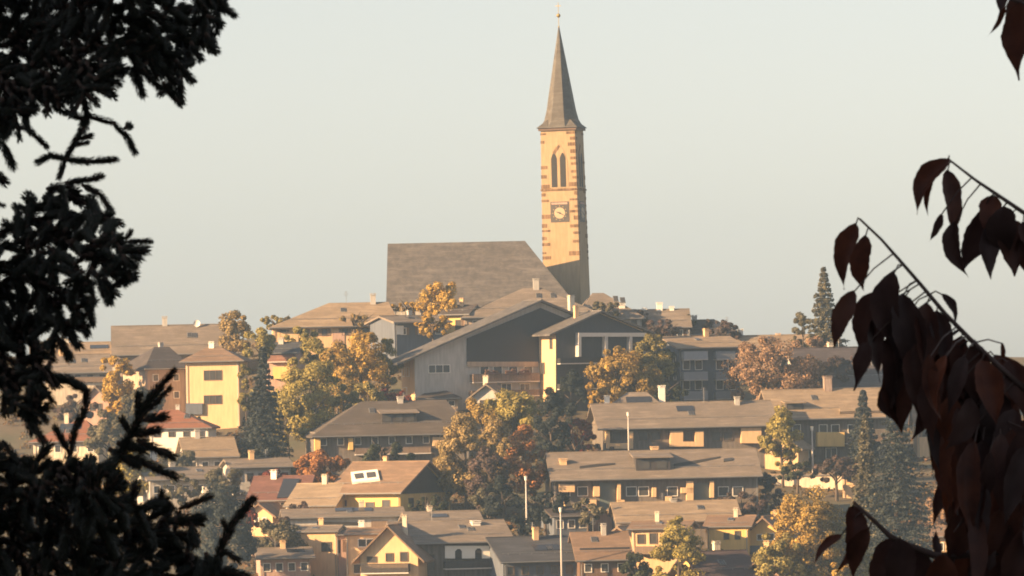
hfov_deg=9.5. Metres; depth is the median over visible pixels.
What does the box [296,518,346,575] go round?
house
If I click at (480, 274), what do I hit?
church
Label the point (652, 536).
window
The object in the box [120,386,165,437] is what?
oak tree
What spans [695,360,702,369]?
window
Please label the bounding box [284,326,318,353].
linden tree
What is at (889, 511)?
spruce tree
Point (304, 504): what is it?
shrub
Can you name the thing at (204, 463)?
window
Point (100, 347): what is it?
house
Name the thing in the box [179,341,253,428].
house
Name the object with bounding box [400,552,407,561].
window
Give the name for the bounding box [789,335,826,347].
shrub
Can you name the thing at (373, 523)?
garage door
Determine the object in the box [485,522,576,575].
house
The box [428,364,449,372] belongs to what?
window
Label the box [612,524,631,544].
house
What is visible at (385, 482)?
house
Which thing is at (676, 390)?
shrub
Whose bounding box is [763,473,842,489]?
garden wall
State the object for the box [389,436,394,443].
window
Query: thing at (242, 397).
tree
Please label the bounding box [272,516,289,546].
shrub
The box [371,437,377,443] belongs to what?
window
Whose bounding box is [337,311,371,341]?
shrub
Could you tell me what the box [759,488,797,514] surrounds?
hedge
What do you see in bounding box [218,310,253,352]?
maple tree
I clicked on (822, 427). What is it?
window
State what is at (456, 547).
house
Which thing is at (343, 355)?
linden tree
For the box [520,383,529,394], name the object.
window
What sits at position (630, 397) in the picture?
house
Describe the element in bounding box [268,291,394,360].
house
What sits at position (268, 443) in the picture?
spruce tree
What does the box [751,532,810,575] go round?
chestnut tree
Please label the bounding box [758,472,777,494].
shrub
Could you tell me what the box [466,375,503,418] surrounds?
house
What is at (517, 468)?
tree
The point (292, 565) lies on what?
window
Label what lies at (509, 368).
window
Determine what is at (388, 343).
linden tree
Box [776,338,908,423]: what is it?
house
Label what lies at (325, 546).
window
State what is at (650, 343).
birch tree
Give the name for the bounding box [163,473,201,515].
shrub
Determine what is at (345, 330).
window
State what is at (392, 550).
house
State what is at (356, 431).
house
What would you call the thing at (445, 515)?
house
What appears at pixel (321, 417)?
linden tree
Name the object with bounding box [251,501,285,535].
house
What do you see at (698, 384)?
window
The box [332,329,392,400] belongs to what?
linden tree
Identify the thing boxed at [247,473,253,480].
window
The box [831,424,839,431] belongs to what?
window
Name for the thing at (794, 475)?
tree
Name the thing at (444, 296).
golden tree
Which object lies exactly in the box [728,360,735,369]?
window
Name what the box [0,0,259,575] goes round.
spruce tree
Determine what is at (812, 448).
street lamp
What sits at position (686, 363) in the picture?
window
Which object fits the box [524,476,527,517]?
street lamp
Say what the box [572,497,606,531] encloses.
tree
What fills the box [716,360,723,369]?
window
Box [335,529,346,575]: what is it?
house
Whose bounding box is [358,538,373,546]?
window
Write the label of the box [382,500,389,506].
window
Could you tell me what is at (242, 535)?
oak tree
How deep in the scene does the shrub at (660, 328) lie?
989.51 m
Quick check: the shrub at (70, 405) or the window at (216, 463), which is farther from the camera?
the shrub at (70, 405)
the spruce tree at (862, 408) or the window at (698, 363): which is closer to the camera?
the spruce tree at (862, 408)
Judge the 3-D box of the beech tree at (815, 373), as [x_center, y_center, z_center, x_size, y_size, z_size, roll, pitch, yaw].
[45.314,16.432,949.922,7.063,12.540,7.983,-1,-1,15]
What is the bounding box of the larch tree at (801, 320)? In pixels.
[791,312,810,345]
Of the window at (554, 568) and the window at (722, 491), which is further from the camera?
the window at (722, 491)
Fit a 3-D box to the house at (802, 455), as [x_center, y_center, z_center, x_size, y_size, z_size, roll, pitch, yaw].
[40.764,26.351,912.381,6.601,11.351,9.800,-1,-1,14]
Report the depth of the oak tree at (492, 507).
847.27 m
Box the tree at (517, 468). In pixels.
[503,423,548,505]
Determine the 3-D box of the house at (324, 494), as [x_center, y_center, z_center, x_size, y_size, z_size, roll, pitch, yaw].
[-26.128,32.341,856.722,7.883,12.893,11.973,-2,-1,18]
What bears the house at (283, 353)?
on the ground
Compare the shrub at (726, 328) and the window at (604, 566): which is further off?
the shrub at (726, 328)
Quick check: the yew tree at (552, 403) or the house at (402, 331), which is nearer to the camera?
the yew tree at (552, 403)
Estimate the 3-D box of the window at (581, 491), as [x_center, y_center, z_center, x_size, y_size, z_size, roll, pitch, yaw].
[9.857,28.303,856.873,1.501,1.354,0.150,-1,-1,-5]
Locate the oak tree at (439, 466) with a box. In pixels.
[432,440,463,509]
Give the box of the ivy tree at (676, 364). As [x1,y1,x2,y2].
[655,348,680,401]
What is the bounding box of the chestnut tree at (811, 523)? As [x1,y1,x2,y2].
[770,485,845,575]
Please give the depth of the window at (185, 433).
920.27 m
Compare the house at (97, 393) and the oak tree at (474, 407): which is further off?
the house at (97, 393)
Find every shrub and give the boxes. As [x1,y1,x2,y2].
[52,394,98,422]
[112,407,144,436]
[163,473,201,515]
[240,507,258,550]
[248,468,287,484]
[256,518,307,546]
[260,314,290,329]
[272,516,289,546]
[289,501,316,508]
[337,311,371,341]
[362,440,415,460]
[381,387,412,400]
[391,298,415,314]
[408,493,449,510]
[467,487,503,518]
[507,515,536,535]
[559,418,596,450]
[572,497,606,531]
[585,362,598,407]
[592,300,619,315]
[619,551,652,575]
[637,310,650,338]
[646,319,679,336]
[650,381,688,401]
[687,314,697,328]
[703,319,726,328]
[709,322,741,339]
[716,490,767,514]
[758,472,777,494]
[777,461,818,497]
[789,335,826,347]
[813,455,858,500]
[826,561,851,575]
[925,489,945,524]
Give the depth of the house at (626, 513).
840.52 m
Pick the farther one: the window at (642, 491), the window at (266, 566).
the window at (642, 491)
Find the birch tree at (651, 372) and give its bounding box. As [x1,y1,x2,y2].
[610,361,664,395]
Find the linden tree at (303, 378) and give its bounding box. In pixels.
[273,336,340,441]
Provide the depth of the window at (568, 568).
802.67 m
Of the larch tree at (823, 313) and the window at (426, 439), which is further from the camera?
the larch tree at (823, 313)
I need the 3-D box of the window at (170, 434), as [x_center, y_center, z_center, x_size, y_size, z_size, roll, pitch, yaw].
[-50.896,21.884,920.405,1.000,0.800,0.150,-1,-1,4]
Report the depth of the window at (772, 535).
826.54 m
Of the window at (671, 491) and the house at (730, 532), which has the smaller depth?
the house at (730, 532)
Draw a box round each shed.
[415,391,461,411]
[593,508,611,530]
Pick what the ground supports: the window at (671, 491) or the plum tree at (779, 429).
the plum tree at (779, 429)
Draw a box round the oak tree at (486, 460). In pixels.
[464,446,515,518]
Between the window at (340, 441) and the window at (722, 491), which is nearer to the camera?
the window at (722, 491)
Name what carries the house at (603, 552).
on the ground
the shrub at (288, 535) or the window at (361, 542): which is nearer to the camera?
the window at (361, 542)
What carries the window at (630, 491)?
in the house at (602, 478)
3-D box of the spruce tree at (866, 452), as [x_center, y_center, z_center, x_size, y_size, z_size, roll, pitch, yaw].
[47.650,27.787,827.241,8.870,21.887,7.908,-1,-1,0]
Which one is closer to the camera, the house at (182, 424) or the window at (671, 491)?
the window at (671, 491)
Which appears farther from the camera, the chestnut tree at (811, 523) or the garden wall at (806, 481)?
the garden wall at (806, 481)
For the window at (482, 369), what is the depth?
942.78 m
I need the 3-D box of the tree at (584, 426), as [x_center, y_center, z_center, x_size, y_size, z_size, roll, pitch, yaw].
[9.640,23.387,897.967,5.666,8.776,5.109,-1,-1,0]
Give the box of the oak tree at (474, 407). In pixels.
[459,397,510,442]
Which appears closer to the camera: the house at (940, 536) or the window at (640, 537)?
the window at (640, 537)
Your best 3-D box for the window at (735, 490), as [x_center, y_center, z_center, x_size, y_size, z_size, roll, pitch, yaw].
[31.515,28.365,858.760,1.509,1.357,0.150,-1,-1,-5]
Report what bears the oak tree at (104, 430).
on the ground
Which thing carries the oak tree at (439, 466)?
on the ground
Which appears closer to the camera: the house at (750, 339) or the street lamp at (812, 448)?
the street lamp at (812, 448)
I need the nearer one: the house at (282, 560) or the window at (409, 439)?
the house at (282, 560)
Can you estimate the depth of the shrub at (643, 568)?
795.99 m
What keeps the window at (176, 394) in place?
in the house at (152, 366)
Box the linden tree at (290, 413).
[273,400,303,457]
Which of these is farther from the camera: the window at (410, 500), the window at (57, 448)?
the window at (57, 448)
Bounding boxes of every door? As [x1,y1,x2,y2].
[342,540,345,551]
[371,521,387,526]
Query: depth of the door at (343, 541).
812.93 m
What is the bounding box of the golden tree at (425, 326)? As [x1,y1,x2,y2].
[414,313,451,340]
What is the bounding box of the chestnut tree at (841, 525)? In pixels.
[819,517,872,575]
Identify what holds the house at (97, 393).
on the ground
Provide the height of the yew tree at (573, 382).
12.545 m
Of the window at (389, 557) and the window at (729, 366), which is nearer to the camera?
the window at (389, 557)
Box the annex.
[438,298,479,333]
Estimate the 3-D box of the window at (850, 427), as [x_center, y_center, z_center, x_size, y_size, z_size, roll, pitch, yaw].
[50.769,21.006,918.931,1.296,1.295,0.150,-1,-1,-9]
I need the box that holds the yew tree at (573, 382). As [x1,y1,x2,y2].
[556,369,588,433]
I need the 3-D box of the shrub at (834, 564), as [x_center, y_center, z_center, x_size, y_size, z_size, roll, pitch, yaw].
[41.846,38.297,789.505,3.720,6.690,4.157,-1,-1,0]
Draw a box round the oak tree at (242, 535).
[190,478,260,571]
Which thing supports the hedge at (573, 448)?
on the ground
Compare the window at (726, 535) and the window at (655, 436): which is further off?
the window at (655, 436)
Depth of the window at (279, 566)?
806.41 m
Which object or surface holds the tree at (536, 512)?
on the ground
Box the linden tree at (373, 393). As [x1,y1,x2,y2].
[352,382,387,404]
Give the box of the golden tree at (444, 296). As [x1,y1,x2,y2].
[413,281,457,323]
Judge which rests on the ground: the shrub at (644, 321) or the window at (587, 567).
the shrub at (644, 321)
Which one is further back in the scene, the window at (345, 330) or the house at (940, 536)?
the window at (345, 330)
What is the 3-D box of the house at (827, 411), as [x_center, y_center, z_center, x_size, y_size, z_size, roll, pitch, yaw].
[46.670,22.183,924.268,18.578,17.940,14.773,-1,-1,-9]
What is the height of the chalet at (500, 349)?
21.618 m
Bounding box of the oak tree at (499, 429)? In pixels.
[481,417,517,482]
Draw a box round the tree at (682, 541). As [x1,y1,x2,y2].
[649,515,706,575]
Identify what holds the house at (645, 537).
on the ground
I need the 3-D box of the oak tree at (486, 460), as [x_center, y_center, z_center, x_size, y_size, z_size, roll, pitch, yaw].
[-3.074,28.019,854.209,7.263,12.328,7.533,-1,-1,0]
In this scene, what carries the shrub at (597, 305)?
on the ground
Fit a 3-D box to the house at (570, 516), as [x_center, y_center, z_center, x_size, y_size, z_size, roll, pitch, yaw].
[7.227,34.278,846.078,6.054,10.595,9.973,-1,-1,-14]
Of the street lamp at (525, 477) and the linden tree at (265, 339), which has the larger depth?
the linden tree at (265, 339)
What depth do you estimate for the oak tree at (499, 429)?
872.29 m
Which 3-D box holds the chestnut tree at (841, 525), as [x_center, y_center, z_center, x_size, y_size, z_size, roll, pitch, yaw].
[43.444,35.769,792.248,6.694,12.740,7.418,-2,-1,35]
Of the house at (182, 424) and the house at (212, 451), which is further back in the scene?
the house at (182, 424)
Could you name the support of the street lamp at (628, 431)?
on the ground
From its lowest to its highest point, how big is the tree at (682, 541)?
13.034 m
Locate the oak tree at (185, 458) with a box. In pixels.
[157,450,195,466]
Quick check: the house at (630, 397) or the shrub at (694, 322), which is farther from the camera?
the shrub at (694, 322)
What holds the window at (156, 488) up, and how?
in the house at (198, 473)
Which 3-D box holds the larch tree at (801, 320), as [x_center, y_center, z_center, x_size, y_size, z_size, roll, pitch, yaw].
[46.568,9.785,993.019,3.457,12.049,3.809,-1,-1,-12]
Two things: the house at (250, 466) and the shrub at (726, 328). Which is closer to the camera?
the house at (250, 466)
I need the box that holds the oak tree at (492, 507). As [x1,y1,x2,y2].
[483,475,521,519]
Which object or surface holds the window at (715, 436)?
in the house at (736, 423)
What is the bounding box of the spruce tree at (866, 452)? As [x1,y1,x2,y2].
[839,413,883,563]
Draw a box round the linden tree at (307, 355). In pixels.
[300,338,335,407]
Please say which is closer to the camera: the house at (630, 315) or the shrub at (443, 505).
the shrub at (443, 505)
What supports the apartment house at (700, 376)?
on the ground
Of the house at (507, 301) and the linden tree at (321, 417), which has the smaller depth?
the linden tree at (321, 417)
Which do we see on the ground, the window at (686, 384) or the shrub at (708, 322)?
the shrub at (708, 322)
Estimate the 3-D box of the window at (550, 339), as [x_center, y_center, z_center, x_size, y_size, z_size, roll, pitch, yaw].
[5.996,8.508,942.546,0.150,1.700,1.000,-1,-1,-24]
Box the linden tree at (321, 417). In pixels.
[298,411,332,439]
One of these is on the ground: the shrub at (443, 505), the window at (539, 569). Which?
the shrub at (443, 505)
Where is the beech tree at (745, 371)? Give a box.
[719,336,818,399]
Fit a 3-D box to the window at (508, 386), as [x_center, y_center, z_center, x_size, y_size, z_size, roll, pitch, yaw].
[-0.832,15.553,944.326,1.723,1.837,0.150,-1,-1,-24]
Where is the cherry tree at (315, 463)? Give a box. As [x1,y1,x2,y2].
[293,449,350,482]
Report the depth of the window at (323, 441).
895.23 m
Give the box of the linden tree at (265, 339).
[242,327,275,395]
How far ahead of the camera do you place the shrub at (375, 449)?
886.84 m
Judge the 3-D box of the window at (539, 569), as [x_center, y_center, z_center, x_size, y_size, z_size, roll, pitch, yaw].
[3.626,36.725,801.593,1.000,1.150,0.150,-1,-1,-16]
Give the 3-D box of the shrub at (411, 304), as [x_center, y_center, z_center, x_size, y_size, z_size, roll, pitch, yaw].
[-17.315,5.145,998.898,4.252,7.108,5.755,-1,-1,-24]
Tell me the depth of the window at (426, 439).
897.20 m
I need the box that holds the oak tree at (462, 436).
[436,411,496,509]
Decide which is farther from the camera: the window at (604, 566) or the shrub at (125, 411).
the shrub at (125, 411)
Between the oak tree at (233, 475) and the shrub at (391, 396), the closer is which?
the oak tree at (233, 475)
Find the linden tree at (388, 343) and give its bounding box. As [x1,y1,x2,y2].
[373,338,404,387]
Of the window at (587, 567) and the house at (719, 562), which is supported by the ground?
the house at (719, 562)
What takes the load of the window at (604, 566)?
in the house at (603, 552)
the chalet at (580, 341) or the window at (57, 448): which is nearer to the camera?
the window at (57, 448)
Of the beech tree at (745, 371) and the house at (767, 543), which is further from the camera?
the beech tree at (745, 371)
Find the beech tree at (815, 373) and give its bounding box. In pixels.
[781,354,826,388]
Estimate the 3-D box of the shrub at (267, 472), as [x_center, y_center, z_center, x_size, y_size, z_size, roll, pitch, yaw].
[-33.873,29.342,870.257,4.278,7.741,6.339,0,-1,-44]
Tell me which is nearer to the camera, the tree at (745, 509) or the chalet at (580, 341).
the tree at (745, 509)
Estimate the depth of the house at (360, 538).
806.24 m
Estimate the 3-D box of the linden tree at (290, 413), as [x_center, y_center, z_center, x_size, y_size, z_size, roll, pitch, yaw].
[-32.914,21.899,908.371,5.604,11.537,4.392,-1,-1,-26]
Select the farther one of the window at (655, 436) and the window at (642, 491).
the window at (655, 436)
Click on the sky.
(729, 145)
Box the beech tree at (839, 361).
[819,356,853,381]
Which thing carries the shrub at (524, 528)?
on the ground
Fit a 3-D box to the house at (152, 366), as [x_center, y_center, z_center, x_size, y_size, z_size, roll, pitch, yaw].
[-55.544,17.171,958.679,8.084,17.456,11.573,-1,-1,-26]
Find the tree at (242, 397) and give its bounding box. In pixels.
[237,363,256,437]
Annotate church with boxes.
[386,5,589,314]
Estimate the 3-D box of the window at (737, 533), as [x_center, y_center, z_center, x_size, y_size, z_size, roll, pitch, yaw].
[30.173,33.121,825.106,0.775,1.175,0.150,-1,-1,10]
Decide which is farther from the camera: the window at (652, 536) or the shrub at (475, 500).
the shrub at (475, 500)
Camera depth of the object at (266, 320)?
1000.11 m
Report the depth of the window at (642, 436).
907.11 m
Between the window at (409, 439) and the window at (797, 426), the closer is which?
the window at (409, 439)
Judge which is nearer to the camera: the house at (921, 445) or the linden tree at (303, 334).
the house at (921, 445)
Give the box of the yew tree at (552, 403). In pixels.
[531,387,571,460]
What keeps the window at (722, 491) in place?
in the house at (602, 478)
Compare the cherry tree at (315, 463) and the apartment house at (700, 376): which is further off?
the apartment house at (700, 376)
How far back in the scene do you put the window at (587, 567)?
799.15 m
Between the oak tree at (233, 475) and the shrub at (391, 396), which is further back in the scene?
the shrub at (391, 396)
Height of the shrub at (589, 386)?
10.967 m
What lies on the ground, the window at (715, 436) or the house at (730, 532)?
the house at (730, 532)
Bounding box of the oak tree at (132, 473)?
[116,452,156,499]
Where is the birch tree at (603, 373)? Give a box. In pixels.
[583,345,644,402]
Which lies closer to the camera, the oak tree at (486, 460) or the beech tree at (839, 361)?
the oak tree at (486, 460)
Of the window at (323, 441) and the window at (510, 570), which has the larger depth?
the window at (323, 441)
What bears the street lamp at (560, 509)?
on the ground
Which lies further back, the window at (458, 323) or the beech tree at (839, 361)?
the window at (458, 323)
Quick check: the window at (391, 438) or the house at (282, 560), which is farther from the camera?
the window at (391, 438)
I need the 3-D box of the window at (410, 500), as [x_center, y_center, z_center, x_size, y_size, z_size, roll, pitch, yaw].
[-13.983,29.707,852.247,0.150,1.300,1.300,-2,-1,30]
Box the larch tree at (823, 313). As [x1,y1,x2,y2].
[801,267,849,346]
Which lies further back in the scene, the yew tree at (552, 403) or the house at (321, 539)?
the yew tree at (552, 403)
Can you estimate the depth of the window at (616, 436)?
906.67 m
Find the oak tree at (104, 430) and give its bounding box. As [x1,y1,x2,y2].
[83,409,129,458]
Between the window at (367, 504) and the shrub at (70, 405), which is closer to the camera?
the window at (367, 504)
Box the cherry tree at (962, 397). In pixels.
[813,0,1023,575]
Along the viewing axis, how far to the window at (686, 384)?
954.60 m
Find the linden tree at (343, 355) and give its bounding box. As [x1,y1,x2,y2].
[315,339,360,413]
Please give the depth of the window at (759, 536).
826.94 m
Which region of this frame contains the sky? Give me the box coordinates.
[0,0,1023,356]
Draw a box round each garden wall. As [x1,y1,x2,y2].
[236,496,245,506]
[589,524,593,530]
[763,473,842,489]
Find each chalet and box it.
[391,295,675,410]
[530,305,655,410]
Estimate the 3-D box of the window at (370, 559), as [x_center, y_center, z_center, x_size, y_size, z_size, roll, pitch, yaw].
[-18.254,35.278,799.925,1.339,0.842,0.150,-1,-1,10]
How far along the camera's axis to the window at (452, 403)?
937.28 m
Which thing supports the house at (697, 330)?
on the ground
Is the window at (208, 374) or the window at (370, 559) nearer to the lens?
the window at (370, 559)
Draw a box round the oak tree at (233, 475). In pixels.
[204,467,243,493]
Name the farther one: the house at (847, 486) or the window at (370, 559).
the house at (847, 486)
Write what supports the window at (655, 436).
in the house at (736, 423)
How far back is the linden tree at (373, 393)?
919.95 m
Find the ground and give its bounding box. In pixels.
[0,338,1023,575]
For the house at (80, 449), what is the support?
on the ground
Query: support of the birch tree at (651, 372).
on the ground
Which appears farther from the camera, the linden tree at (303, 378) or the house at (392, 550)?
the linden tree at (303, 378)
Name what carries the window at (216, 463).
in the house at (212, 451)
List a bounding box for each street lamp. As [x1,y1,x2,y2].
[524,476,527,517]
[559,507,562,575]
[626,412,629,449]
[811,426,813,472]
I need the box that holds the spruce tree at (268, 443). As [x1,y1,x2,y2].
[237,345,293,469]
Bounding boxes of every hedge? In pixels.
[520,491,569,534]
[565,433,613,451]
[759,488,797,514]
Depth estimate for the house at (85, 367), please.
975.17 m
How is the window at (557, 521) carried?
in the house at (570, 516)
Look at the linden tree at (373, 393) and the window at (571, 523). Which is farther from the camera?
the linden tree at (373, 393)
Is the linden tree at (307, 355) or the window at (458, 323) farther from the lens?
the window at (458, 323)
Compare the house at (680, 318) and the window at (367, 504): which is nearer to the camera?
the window at (367, 504)
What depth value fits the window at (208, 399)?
945.32 m
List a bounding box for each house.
[28,410,107,463]
[29,339,115,382]
[42,348,112,405]
[78,385,120,425]
[111,316,240,384]
[123,342,185,412]
[132,462,226,515]
[146,404,220,460]
[175,429,239,467]
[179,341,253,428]
[219,450,293,494]
[245,470,317,508]
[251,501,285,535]
[251,540,314,575]
[267,337,308,391]
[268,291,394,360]
[282,474,349,507]
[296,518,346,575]
[300,393,473,477]
[333,456,450,510]
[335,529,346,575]
[344,520,384,575]
[351,515,434,575]
[364,307,452,358]
[385,509,512,575]
[398,504,482,521]
[460,278,591,326]
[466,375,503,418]
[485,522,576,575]
[540,500,594,536]
[542,446,762,517]
[568,520,632,575]
[582,293,645,326]
[586,396,774,467]
[591,385,665,423]
[607,496,741,548]
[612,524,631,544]
[626,511,699,572]
[632,302,691,335]
[660,328,746,401]
[667,541,760,575]
[688,315,737,337]
[702,508,758,556]
[737,329,841,369]
[748,540,790,575]
[750,510,802,557]
[758,376,889,462]
[758,435,814,471]
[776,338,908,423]
[842,463,862,497]
[908,406,929,458]
[929,525,946,551]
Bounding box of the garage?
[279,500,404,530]
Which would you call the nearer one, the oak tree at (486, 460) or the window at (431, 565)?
the window at (431, 565)
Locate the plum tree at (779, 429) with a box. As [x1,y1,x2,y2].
[757,404,803,486]
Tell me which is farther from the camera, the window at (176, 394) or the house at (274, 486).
the window at (176, 394)
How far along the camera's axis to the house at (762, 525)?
826.96 m
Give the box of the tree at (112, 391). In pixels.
[100,355,135,427]
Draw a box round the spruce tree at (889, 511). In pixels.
[861,416,942,573]
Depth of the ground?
919.71 m
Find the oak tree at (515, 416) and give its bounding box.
[482,388,544,445]
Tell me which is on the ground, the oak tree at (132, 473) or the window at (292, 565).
the oak tree at (132, 473)
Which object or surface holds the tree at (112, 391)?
on the ground
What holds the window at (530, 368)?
in the chalet at (500, 349)
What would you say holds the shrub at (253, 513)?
on the ground
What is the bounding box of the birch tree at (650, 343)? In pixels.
[634,333,675,400]
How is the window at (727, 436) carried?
in the house at (736, 423)
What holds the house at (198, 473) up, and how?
on the ground
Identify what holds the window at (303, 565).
in the house at (282, 560)
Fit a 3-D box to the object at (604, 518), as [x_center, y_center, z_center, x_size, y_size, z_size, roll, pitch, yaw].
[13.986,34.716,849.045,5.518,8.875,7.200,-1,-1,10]
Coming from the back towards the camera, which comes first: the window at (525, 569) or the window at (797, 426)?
the window at (797, 426)
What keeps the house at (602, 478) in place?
on the ground
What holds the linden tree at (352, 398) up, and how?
on the ground
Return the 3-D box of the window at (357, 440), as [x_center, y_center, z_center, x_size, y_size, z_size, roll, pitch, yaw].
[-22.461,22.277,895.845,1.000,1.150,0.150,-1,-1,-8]
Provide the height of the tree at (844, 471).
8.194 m
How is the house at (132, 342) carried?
on the ground
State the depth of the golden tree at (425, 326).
979.18 m
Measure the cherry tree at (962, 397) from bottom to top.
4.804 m
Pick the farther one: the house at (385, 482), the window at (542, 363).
the window at (542, 363)
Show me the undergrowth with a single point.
(927, 494)
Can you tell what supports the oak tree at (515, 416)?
on the ground
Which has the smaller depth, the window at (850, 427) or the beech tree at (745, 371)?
the window at (850, 427)
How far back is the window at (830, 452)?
918.25 m
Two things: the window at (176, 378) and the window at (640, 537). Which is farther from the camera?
the window at (176, 378)
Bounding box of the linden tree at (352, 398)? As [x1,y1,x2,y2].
[328,383,362,415]
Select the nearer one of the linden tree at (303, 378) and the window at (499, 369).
the linden tree at (303, 378)
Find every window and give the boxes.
[54,445,60,452]
[153,374,158,381]
[153,485,160,493]
[168,432,174,436]
[173,374,178,380]
[173,391,179,398]
[183,431,189,436]
[202,461,208,465]
[204,370,221,380]
[204,395,221,403]
[214,461,220,467]
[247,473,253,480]
[263,563,270,571]
[275,563,282,571]
[288,562,295,570]
[300,562,307,570]
[320,438,326,445]
[321,329,327,335]
[321,542,331,551]
[337,438,343,445]
[342,328,347,335]
[354,437,360,444]
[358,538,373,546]
[365,502,374,506]
[367,556,376,562]
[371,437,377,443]
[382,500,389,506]
[385,553,393,561]
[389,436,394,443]
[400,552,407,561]
[406,436,412,443]
[408,498,413,506]
[423,436,429,443]
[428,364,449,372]
[428,554,434,570]
[448,400,454,405]
[455,320,461,329]
[480,367,488,373]
[493,367,502,379]
[501,383,511,389]
[507,566,514,574]
[508,367,517,372]
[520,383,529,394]
[522,566,528,574]
[523,367,532,372]
[536,566,543,574]
[541,362,544,373]
[549,338,552,348]
[551,565,558,573]
[556,520,563,528]
[565,565,572,573]
[568,520,574,527]
[577,486,587,495]
[579,523,586,527]
[584,564,591,572]
[601,563,608,571]
[612,432,620,440]
[626,486,636,495]
[637,534,644,543]
[638,432,647,440]
[638,486,648,495]
[649,533,656,543]
[651,432,660,440]
[667,486,677,495]
[682,360,689,369]
[682,381,689,389]
[684,432,692,440]
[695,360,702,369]
[695,381,702,389]
[711,432,720,440]
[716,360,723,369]
[716,380,723,389]
[718,486,728,495]
[723,432,732,440]
[723,533,728,539]
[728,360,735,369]
[732,486,742,495]
[734,531,739,539]
[757,534,762,540]
[768,533,774,540]
[792,424,800,431]
[819,424,827,431]
[825,448,836,458]
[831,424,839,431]
[848,424,854,432]
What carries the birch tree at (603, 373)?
on the ground
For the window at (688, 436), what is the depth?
907.99 m
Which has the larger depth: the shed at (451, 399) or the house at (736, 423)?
the shed at (451, 399)
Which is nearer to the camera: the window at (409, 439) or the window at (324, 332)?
the window at (409, 439)
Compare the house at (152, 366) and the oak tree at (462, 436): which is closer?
the oak tree at (462, 436)
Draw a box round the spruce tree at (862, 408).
[847,389,884,462]
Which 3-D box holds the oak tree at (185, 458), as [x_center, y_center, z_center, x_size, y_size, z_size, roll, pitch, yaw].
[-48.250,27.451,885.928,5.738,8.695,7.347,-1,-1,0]

